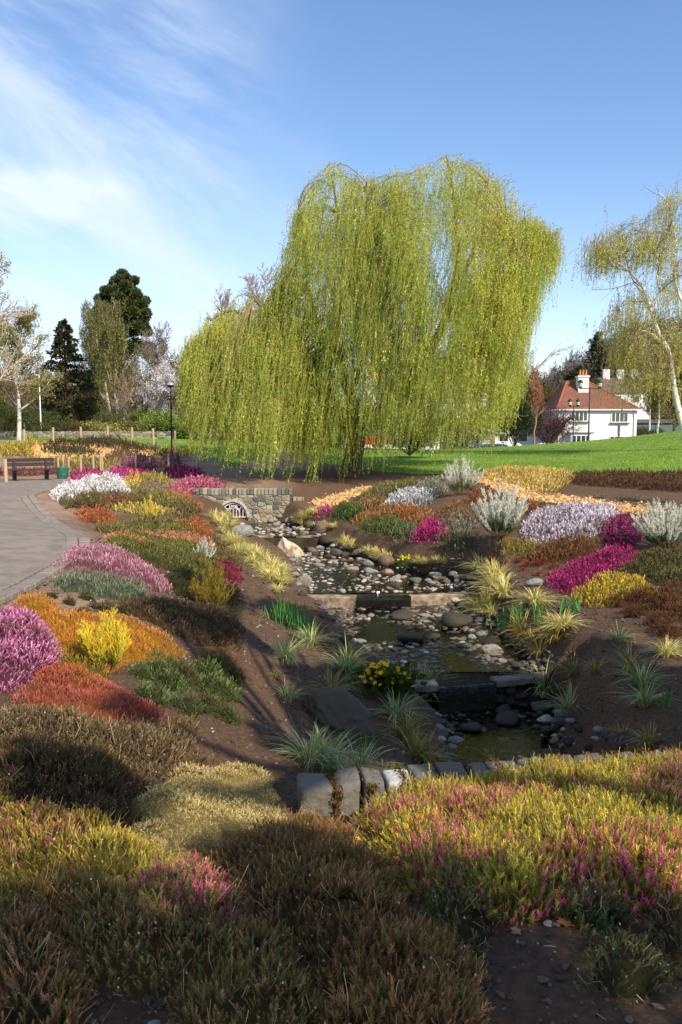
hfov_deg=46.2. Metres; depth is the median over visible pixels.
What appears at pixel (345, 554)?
river stone
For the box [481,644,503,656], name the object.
boulder
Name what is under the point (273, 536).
weir
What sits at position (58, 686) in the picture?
heather
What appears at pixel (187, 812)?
heather
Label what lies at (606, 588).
heather
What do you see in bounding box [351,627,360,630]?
river stone
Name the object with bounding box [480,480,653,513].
wood chip path
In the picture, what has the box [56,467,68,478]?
litter bin
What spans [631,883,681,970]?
heather
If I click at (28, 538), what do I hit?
path
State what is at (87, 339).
birch tree
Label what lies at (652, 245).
birch tree
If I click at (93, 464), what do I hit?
wooden post
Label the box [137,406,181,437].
shrub
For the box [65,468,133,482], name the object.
heather
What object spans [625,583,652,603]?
heather
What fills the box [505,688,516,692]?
river stone
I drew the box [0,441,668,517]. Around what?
loose wood chips
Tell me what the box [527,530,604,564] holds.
heather
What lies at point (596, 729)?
boulder
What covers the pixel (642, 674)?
grass tuft
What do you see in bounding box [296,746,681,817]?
retaining wall
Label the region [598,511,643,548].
heather
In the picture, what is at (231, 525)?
grass tuft
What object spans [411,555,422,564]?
grass tuft
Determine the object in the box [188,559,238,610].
tree heath
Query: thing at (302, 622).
iris leaves
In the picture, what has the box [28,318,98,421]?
conifer
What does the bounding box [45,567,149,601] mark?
heather
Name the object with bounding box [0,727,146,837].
heather
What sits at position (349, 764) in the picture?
grass tuft
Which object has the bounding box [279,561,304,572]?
grass tuft
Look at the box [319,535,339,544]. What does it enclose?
boulder
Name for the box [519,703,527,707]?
river stone
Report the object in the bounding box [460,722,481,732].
boulder
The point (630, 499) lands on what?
heather
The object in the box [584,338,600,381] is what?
conifer
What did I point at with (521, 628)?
grass tuft
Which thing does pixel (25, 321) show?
tree
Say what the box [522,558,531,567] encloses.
heather
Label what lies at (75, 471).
heather
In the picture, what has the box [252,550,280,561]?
grass tuft
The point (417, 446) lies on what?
shrub
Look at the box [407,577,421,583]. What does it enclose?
river stone
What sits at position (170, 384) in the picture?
street lamp
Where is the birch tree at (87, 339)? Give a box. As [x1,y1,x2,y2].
[73,299,114,413]
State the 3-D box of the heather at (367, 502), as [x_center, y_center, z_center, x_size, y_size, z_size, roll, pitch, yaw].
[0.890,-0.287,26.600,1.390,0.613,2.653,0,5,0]
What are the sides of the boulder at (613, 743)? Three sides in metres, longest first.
0.316 x 0.264 x 0.176 m
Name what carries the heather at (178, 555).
on the ground at (526, 989)
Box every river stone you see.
[298,592,306,595]
[307,547,318,552]
[314,563,325,566]
[314,600,322,604]
[319,605,328,609]
[319,613,325,617]
[326,614,338,619]
[330,548,342,556]
[335,622,343,626]
[335,626,348,633]
[339,545,345,550]
[340,635,352,640]
[341,552,349,556]
[346,566,358,570]
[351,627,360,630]
[353,642,362,648]
[363,559,373,565]
[363,567,373,572]
[363,653,373,656]
[371,650,382,654]
[383,569,393,575]
[389,574,400,582]
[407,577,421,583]
[415,625,423,629]
[419,613,430,616]
[429,572,441,578]
[436,723,445,729]
[436,729,448,737]
[438,719,446,724]
[447,736,465,744]
[448,571,456,576]
[448,743,457,750]
[450,721,457,726]
[451,597,459,602]
[457,601,471,609]
[457,713,465,718]
[458,591,466,598]
[459,574,466,579]
[466,574,478,580]
[467,634,475,640]
[476,630,488,637]
[495,704,510,713]
[496,693,504,703]
[497,658,506,664]
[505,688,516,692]
[505,697,515,704]
[509,660,524,667]
[513,692,528,698]
[514,733,526,741]
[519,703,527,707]
[523,712,531,716]
[531,723,541,731]
[545,678,551,684]
[550,718,565,724]
[562,737,573,744]
[565,718,575,723]
[572,725,582,731]
[577,747,586,752]
[583,742,592,750]
[601,731,610,739]
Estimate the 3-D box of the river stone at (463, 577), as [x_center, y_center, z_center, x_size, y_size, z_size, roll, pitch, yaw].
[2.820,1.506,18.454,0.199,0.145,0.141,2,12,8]
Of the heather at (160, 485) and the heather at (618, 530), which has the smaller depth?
the heather at (618, 530)
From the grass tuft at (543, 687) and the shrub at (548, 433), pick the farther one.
the shrub at (548, 433)
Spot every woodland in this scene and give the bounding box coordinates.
[0,356,218,438]
[216,409,489,446]
[542,308,681,394]
[559,376,680,418]
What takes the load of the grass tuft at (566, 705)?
on the ground at (526, 989)
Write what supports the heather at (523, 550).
on the ground at (526, 989)
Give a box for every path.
[0,479,73,587]
[311,489,368,504]
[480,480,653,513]
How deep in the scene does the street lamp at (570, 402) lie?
77.35 m
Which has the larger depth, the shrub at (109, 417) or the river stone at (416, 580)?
the shrub at (109, 417)
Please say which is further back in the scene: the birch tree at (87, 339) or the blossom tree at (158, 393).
the birch tree at (87, 339)
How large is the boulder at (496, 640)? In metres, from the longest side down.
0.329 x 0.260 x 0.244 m
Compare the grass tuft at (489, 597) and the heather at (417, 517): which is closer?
the grass tuft at (489, 597)
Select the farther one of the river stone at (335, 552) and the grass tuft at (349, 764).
the river stone at (335, 552)
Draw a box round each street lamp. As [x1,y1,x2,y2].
[32,375,41,427]
[167,382,174,466]
[568,399,579,441]
[578,379,601,440]
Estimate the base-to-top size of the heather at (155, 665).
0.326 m
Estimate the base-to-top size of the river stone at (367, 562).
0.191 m
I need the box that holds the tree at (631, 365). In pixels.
[614,348,642,377]
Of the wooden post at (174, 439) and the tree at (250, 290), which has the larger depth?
the tree at (250, 290)
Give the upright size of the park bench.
0.848 m
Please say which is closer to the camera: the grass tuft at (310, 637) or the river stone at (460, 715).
the river stone at (460, 715)
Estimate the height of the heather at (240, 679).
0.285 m
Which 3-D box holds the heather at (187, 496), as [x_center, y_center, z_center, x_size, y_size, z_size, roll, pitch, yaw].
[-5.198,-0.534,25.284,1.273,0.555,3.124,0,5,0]
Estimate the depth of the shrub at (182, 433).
56.95 m
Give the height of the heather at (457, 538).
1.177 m
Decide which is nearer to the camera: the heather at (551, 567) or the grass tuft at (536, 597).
the grass tuft at (536, 597)
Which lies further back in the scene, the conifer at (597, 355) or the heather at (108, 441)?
the conifer at (597, 355)
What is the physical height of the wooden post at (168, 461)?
0.922 m
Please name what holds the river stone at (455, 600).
on the ground at (526, 989)
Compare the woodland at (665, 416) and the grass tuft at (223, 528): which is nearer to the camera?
the grass tuft at (223, 528)
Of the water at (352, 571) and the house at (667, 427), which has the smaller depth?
the water at (352, 571)
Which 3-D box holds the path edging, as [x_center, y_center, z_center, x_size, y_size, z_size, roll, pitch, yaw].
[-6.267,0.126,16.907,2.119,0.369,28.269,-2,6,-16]
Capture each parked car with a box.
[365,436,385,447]
[469,440,507,447]
[501,442,520,445]
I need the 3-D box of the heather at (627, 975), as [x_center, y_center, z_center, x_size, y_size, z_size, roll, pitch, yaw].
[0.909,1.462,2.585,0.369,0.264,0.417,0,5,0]
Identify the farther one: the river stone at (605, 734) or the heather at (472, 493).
the heather at (472, 493)
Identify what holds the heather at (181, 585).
on the ground at (526, 989)
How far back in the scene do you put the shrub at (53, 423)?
60.86 m
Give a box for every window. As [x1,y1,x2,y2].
[499,433,508,441]
[518,433,527,441]
[570,410,587,422]
[571,435,590,441]
[610,412,629,423]
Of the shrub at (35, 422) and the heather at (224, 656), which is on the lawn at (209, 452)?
the shrub at (35, 422)
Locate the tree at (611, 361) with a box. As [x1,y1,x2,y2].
[595,336,630,380]
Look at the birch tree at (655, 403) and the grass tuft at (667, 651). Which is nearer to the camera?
the grass tuft at (667, 651)
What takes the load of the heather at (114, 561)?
on the ground at (526, 989)
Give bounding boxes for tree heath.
[75,605,133,670]
[122,469,141,491]
[141,494,159,520]
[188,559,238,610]
[193,535,215,558]
[441,455,485,494]
[471,477,528,538]
[630,497,681,548]
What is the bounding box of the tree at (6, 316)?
[0,248,40,387]
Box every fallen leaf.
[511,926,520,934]
[556,917,573,926]
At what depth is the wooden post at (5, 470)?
28.23 m
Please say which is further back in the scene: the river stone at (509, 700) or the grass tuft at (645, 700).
the river stone at (509, 700)
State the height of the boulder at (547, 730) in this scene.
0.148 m
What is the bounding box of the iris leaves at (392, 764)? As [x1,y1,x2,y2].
[382,759,403,769]
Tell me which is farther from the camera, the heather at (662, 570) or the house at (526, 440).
the house at (526, 440)
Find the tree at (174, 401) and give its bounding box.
[152,348,180,418]
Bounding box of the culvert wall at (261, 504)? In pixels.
[188,487,303,521]
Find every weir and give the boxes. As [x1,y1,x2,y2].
[255,535,321,537]
[307,592,476,608]
[411,671,547,713]
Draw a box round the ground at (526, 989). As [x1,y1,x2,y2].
[0,435,681,1023]
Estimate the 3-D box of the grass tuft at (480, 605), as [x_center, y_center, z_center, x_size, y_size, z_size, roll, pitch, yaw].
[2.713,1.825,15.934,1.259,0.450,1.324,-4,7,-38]
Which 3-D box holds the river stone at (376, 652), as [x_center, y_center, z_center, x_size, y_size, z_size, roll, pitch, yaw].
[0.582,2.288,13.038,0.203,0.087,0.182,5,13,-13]
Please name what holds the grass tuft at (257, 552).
on the ground at (526, 989)
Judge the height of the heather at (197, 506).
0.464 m
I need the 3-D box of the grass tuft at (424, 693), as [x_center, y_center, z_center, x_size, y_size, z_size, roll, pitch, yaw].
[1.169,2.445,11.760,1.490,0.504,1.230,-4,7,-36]
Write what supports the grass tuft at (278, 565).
on the ground at (526, 989)
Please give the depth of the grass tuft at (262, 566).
16.45 m
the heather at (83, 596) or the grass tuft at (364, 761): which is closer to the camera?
the grass tuft at (364, 761)
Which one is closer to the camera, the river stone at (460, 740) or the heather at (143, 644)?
the heather at (143, 644)
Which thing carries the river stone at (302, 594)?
on the ground at (526, 989)
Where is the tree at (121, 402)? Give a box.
[103,366,149,414]
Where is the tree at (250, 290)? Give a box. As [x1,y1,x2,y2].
[237,263,279,442]
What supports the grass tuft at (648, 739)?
on the ground at (526, 989)
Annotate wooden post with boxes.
[3,459,7,481]
[79,455,81,473]
[92,454,94,468]
[99,455,101,470]
[152,428,154,444]
[167,453,169,465]
[174,431,175,447]
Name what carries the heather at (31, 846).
on the ground at (526, 989)
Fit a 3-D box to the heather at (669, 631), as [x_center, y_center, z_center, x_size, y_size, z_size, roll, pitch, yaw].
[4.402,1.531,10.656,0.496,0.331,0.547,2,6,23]
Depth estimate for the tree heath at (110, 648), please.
6.42 m
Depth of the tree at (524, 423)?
78.28 m
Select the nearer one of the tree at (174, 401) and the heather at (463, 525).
the heather at (463, 525)
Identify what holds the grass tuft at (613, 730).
on the ground at (526, 989)
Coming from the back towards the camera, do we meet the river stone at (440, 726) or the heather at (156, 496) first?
the heather at (156, 496)
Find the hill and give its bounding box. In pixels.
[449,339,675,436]
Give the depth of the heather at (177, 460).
41.77 m
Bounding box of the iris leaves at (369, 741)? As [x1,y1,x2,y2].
[361,729,378,749]
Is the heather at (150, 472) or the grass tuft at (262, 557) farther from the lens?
the heather at (150, 472)
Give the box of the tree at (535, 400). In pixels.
[524,363,546,444]
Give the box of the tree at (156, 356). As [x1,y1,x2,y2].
[134,321,173,412]
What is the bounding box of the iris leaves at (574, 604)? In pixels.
[550,595,580,613]
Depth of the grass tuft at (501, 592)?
15.18 m
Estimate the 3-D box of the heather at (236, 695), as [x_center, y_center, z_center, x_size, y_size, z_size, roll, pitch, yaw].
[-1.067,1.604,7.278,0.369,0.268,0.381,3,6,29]
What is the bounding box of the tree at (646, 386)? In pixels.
[630,344,668,419]
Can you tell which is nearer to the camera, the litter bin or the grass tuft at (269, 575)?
the grass tuft at (269, 575)
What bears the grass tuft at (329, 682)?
on the ground at (526, 989)
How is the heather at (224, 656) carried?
on the ground at (526, 989)
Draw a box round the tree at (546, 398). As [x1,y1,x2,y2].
[520,368,555,428]
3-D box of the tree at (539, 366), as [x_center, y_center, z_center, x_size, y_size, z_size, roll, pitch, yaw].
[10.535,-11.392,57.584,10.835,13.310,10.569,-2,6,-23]
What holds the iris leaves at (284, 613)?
on the ground at (526, 989)
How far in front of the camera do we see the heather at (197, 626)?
9.32 m
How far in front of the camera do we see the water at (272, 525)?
25.86 m
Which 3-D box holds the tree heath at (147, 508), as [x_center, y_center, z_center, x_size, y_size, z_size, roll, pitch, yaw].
[-4.788,-0.107,20.113,0.527,0.780,0.416,-4,7,-38]
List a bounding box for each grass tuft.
[204,508,221,518]
[208,523,230,532]
[209,514,235,525]
[210,509,239,520]
[215,515,243,529]
[218,531,257,545]
[221,530,245,539]
[228,540,249,553]
[241,551,270,563]
[242,542,283,559]
[242,558,276,571]
[243,542,262,554]
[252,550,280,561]
[253,563,291,581]
[260,554,300,574]
[263,713,379,770]
[264,555,287,565]
[264,628,325,665]
[266,567,294,584]
[266,667,287,679]
[269,582,296,592]
[272,678,312,702]
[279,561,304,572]
[283,620,340,646]
[285,507,313,519]
[289,515,309,524]
[289,728,381,771]
[290,721,351,754]
[304,505,321,514]
[305,661,365,696]
[308,637,380,674]
[309,743,379,774]
[321,737,404,775]
[325,637,381,659]
[328,520,338,528]
[328,533,349,545]
[338,537,360,548]
[359,543,369,552]
[364,545,379,555]
[368,547,388,558]
[370,688,441,723]
[372,704,439,746]
[381,723,447,763]
[406,726,463,764]
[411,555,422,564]
[412,659,454,701]
[415,659,443,679]
[423,555,441,562]
[435,556,450,563]
[449,585,496,606]
[454,591,492,614]
[459,569,507,591]
[461,559,512,580]
[462,599,502,616]
[464,554,485,571]
[468,575,523,598]
[470,556,500,574]
[488,570,517,587]
[497,585,563,609]
[497,605,543,637]
[500,602,524,611]
[502,632,549,657]
[505,656,572,697]
[506,626,539,644]
[524,610,587,645]
[526,605,591,630]
[537,677,590,714]
[547,654,580,677]
[572,657,612,673]
[595,621,641,642]
[598,639,664,672]
[599,721,630,741]
[603,656,670,688]
[603,670,680,708]
[618,719,674,748]
[626,634,681,658]
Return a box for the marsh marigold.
[339,658,434,700]
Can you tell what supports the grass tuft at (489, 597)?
on the ground at (526, 989)
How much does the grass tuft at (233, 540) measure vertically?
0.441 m
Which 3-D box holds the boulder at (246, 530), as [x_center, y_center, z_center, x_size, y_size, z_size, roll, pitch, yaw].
[-2.631,0.505,21.340,0.611,0.374,0.589,-8,14,-3]
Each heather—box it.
[0,436,48,450]
[0,441,34,457]
[0,465,56,475]
[0,604,65,693]
[0,698,201,778]
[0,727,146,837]
[0,790,178,900]
[0,859,325,1023]
[0,888,113,1023]
[10,660,168,725]
[11,591,189,675]
[41,442,102,455]
[42,434,169,456]
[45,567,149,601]
[45,591,58,598]
[48,452,121,469]
[48,542,172,591]
[49,477,91,501]
[52,642,111,685]
[58,487,152,509]
[61,594,75,605]
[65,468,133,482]
[68,462,103,476]
[73,505,115,524]
[73,605,92,616]
[77,590,94,600]
[79,471,130,495]
[86,602,102,609]
[93,512,222,539]
[98,598,118,614]
[100,492,136,504]
[101,529,229,579]
[102,526,214,546]
[105,445,135,460]
[106,500,183,515]
[110,464,149,477]
[112,594,246,651]
[112,849,254,942]
[114,452,161,469]
[116,603,133,614]
[128,485,193,507]
[128,659,152,680]
[130,758,289,862]
[131,743,219,796]
[133,469,172,484]
[134,678,170,708]
[139,478,169,495]
[141,647,183,679]
[147,444,196,457]
[149,467,164,476]
[150,665,188,693]
[153,497,204,518]
[158,453,181,466]
[160,485,191,501]
[160,654,202,691]
[162,462,205,478]
[164,569,203,601]
[168,474,229,494]
[168,684,205,717]
[176,516,215,540]
[189,501,201,515]
[189,653,226,686]
[191,802,494,1023]
[192,688,223,716]
[195,646,244,672]
[199,671,236,701]
[206,557,244,584]
[207,531,243,570]
[208,650,236,681]
[208,675,243,702]
[217,699,242,726]
[220,585,245,620]
[227,663,246,687]
[314,501,335,518]
[326,501,365,522]
[342,744,681,929]
[349,501,435,526]
[351,493,387,511]
[355,476,422,502]
[355,512,408,543]
[382,485,434,507]
[392,518,417,545]
[408,515,449,543]
[408,842,508,962]
[412,475,448,499]
[427,498,483,528]
[434,508,480,535]
[434,525,483,564]
[463,484,499,505]
[478,463,574,493]
[487,536,546,560]
[514,497,542,514]
[520,500,620,544]
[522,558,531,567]
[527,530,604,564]
[535,556,548,566]
[546,542,638,595]
[546,855,637,940]
[547,563,560,569]
[565,569,658,607]
[568,467,681,492]
[571,923,680,1010]
[589,493,606,499]
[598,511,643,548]
[609,587,634,607]
[613,546,681,587]
[616,494,640,501]
[621,602,642,613]
[622,603,653,617]
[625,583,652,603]
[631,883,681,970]
[636,496,655,501]
[637,586,681,610]
[639,541,681,558]
[639,584,670,601]
[644,606,676,626]
[649,743,681,819]
[652,614,681,638]
[655,496,672,502]
[655,600,681,621]
[659,577,681,599]
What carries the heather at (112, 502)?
on the ground at (526, 989)
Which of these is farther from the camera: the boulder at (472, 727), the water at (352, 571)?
the water at (352, 571)
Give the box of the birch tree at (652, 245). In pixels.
[571,171,681,439]
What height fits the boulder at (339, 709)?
0.501 m
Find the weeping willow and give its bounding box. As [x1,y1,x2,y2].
[171,151,577,482]
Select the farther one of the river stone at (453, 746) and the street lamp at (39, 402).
the street lamp at (39, 402)
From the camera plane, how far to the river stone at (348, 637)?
12.57 m
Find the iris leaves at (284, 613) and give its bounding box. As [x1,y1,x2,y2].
[261,596,308,626]
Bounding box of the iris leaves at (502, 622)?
[485,608,511,629]
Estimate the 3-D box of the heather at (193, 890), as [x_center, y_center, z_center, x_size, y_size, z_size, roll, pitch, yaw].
[-0.593,1.456,3.030,0.589,0.383,0.714,0,5,0]
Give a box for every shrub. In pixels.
[0,394,49,430]
[22,410,76,430]
[24,417,84,430]
[48,420,98,430]
[71,391,120,426]
[71,419,129,430]
[80,405,146,429]
[118,405,156,430]
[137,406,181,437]
[168,415,209,439]
[374,422,440,457]
[524,397,584,443]
[636,424,663,435]
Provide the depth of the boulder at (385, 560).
20.50 m
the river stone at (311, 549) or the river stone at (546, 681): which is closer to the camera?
the river stone at (546, 681)
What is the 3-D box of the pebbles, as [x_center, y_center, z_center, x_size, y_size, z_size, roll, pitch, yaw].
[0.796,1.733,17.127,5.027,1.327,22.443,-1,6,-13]
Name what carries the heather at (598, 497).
on the ground at (526, 989)
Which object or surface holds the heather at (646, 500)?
on the ground at (526, 989)
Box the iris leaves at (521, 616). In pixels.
[505,603,536,623]
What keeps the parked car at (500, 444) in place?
on the ground at (526, 989)
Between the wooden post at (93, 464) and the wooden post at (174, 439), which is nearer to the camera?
the wooden post at (93, 464)
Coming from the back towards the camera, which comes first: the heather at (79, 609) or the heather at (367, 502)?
the heather at (367, 502)
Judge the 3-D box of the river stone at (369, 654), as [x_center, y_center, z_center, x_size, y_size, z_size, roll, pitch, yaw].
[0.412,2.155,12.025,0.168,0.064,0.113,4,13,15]
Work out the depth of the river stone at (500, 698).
11.68 m
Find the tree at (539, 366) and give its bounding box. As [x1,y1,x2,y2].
[442,290,575,446]
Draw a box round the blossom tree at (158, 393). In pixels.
[136,354,171,413]
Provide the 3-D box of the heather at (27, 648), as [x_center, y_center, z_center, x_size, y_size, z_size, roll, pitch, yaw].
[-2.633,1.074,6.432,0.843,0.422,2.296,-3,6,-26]
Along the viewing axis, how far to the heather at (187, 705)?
6.23 m
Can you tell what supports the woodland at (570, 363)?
on the ground at (526, 989)
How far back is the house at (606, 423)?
97.48 m
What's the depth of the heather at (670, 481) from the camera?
25.61 m
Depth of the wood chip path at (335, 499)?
28.21 m
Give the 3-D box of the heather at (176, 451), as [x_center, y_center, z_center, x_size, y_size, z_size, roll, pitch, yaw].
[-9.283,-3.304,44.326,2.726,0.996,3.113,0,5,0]
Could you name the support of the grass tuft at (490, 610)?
on the ground at (526, 989)
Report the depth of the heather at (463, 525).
20.48 m
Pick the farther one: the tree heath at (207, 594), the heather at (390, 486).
the heather at (390, 486)
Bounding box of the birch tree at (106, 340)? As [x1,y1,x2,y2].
[88,294,154,415]
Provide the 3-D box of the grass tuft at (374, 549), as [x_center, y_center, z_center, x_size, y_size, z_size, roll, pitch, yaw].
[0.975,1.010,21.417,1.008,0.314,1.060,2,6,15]
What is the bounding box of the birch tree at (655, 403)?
[646,349,681,433]
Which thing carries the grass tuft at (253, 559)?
on the ground at (526, 989)
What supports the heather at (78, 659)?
on the ground at (526, 989)
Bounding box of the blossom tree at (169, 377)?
[157,352,185,436]
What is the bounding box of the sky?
[0,0,681,434]
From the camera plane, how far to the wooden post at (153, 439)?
47.99 m
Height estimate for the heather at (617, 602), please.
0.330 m
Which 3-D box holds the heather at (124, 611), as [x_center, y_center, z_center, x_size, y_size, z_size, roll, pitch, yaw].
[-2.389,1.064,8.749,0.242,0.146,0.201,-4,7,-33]
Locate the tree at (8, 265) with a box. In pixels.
[0,252,11,350]
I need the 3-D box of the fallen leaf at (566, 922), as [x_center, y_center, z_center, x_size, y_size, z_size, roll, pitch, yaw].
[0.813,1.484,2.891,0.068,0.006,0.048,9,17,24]
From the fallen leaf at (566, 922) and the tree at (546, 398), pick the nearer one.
the fallen leaf at (566, 922)
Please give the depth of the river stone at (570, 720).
9.99 m
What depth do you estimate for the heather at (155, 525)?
19.27 m
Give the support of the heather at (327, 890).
on the ground at (526, 989)
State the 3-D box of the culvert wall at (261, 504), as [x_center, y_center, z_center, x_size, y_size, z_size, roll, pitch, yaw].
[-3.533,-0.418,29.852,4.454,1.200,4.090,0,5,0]
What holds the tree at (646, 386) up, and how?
on the ground at (526, 989)
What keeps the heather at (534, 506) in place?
on the ground at (526, 989)
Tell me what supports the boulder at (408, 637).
on the ground at (526, 989)
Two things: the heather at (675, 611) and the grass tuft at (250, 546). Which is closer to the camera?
the heather at (675, 611)
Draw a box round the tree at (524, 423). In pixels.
[481,381,553,445]
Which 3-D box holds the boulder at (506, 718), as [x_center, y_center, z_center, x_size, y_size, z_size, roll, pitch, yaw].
[2.283,2.854,11.013,0.326,0.176,0.296,-9,16,-9]
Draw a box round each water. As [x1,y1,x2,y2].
[238,523,312,535]
[289,548,473,592]
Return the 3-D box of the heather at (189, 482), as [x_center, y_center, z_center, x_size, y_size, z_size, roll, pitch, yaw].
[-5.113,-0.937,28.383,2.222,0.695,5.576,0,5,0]
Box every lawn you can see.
[1,437,277,466]
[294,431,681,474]
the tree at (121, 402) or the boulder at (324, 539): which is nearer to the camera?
the boulder at (324, 539)
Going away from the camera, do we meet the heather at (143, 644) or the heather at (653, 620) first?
the heather at (143, 644)
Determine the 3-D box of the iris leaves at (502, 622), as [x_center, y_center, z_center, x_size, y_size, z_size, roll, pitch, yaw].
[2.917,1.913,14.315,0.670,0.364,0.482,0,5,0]
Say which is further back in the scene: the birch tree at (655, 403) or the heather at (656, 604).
the birch tree at (655, 403)
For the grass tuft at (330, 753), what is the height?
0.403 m
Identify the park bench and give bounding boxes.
[4,458,58,480]
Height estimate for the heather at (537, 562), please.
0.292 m
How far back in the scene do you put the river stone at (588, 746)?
9.40 m
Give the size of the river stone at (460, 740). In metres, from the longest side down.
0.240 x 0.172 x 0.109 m
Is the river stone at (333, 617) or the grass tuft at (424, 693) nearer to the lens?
the grass tuft at (424, 693)
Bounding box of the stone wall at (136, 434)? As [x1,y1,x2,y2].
[0,431,172,438]
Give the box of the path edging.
[0,480,89,604]
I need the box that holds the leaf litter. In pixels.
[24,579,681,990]
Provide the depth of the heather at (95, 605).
8.60 m
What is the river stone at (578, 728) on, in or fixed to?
on the ground at (526, 989)
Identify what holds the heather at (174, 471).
on the ground at (526, 989)
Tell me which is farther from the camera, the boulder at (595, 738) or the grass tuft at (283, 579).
the grass tuft at (283, 579)
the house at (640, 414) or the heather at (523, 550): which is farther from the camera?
the house at (640, 414)
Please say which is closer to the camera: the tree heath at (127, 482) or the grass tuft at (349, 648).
the grass tuft at (349, 648)
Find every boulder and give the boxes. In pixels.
[231,524,253,536]
[277,537,303,556]
[297,575,311,586]
[301,686,372,741]
[315,521,329,533]
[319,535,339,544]
[378,555,393,565]
[391,609,411,620]
[397,633,423,642]
[422,632,439,639]
[441,612,472,627]
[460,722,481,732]
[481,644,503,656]
[482,636,500,646]
[495,710,518,726]
[524,578,543,585]
[530,701,551,712]
[536,714,552,724]
[540,748,559,758]
[541,726,555,735]
[591,736,598,741]
[593,726,602,732]
[607,731,629,750]
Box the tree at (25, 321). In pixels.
[0,300,64,439]
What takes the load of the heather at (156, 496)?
on the ground at (526, 989)
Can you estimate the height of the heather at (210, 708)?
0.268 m
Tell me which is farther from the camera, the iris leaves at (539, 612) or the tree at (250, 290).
the tree at (250, 290)
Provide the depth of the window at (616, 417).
97.28 m
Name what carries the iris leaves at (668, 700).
on the ground at (526, 989)
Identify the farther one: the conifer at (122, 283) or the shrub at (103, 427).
the conifer at (122, 283)
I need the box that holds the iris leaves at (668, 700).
[660,686,672,707]
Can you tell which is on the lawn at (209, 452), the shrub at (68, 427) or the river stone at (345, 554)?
the shrub at (68, 427)
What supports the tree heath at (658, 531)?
on the ground at (526, 989)
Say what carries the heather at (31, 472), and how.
on the ground at (526, 989)
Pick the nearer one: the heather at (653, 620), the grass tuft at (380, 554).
the heather at (653, 620)
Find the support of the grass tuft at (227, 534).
on the ground at (526, 989)
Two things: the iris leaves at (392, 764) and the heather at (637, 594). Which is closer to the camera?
the iris leaves at (392, 764)
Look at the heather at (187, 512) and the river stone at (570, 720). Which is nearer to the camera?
the river stone at (570, 720)
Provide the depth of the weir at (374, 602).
16.54 m
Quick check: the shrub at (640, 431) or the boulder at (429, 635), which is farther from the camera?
the shrub at (640, 431)
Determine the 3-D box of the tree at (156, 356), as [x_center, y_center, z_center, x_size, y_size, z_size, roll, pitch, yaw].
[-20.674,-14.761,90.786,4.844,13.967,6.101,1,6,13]
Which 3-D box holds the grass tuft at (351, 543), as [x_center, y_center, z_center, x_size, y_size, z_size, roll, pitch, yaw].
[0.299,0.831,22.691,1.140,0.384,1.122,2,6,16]
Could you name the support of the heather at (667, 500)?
on the ground at (526, 989)
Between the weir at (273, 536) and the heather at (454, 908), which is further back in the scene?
the weir at (273, 536)
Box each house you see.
[345,423,440,449]
[482,429,541,445]
[541,370,641,442]
[595,366,648,418]
[637,419,679,432]
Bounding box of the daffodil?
[394,552,416,563]
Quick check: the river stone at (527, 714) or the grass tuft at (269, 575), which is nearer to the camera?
the river stone at (527, 714)
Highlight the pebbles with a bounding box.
[233,518,575,763]
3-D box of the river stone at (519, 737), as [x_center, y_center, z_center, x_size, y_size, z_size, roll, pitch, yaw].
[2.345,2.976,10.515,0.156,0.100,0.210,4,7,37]
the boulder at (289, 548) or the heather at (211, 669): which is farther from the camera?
the boulder at (289, 548)
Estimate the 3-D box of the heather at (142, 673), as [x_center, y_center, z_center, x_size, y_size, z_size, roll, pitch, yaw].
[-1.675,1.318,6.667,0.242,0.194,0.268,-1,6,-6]
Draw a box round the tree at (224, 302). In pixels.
[206,284,253,436]
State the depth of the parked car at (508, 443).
96.93 m
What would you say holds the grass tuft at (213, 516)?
on the ground at (526, 989)
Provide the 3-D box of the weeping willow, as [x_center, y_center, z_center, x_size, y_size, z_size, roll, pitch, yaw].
[0.969,-8.230,34.416,17.605,15.146,12.791,0,5,0]
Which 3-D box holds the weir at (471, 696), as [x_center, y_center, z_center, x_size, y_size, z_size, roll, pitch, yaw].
[2.101,2.656,11.625,2.631,0.486,0.436,-1,6,-12]
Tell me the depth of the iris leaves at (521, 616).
13.72 m
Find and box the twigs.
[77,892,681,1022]
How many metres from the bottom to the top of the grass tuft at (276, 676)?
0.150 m
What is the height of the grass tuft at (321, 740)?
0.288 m
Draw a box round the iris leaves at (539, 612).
[531,598,549,622]
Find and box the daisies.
[423,436,680,468]
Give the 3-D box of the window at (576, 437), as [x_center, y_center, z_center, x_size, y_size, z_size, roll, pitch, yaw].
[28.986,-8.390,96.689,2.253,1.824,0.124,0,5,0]
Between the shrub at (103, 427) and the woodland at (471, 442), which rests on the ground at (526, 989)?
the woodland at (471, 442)
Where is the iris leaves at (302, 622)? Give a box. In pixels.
[286,608,318,632]
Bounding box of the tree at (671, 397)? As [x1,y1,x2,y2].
[652,353,681,430]
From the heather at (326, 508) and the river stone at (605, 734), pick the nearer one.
the river stone at (605, 734)
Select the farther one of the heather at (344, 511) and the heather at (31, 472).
the heather at (31, 472)
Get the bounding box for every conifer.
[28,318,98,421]
[82,268,156,411]
[559,365,596,386]
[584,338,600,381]
[589,331,612,381]
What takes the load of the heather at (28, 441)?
on the ground at (526, 989)

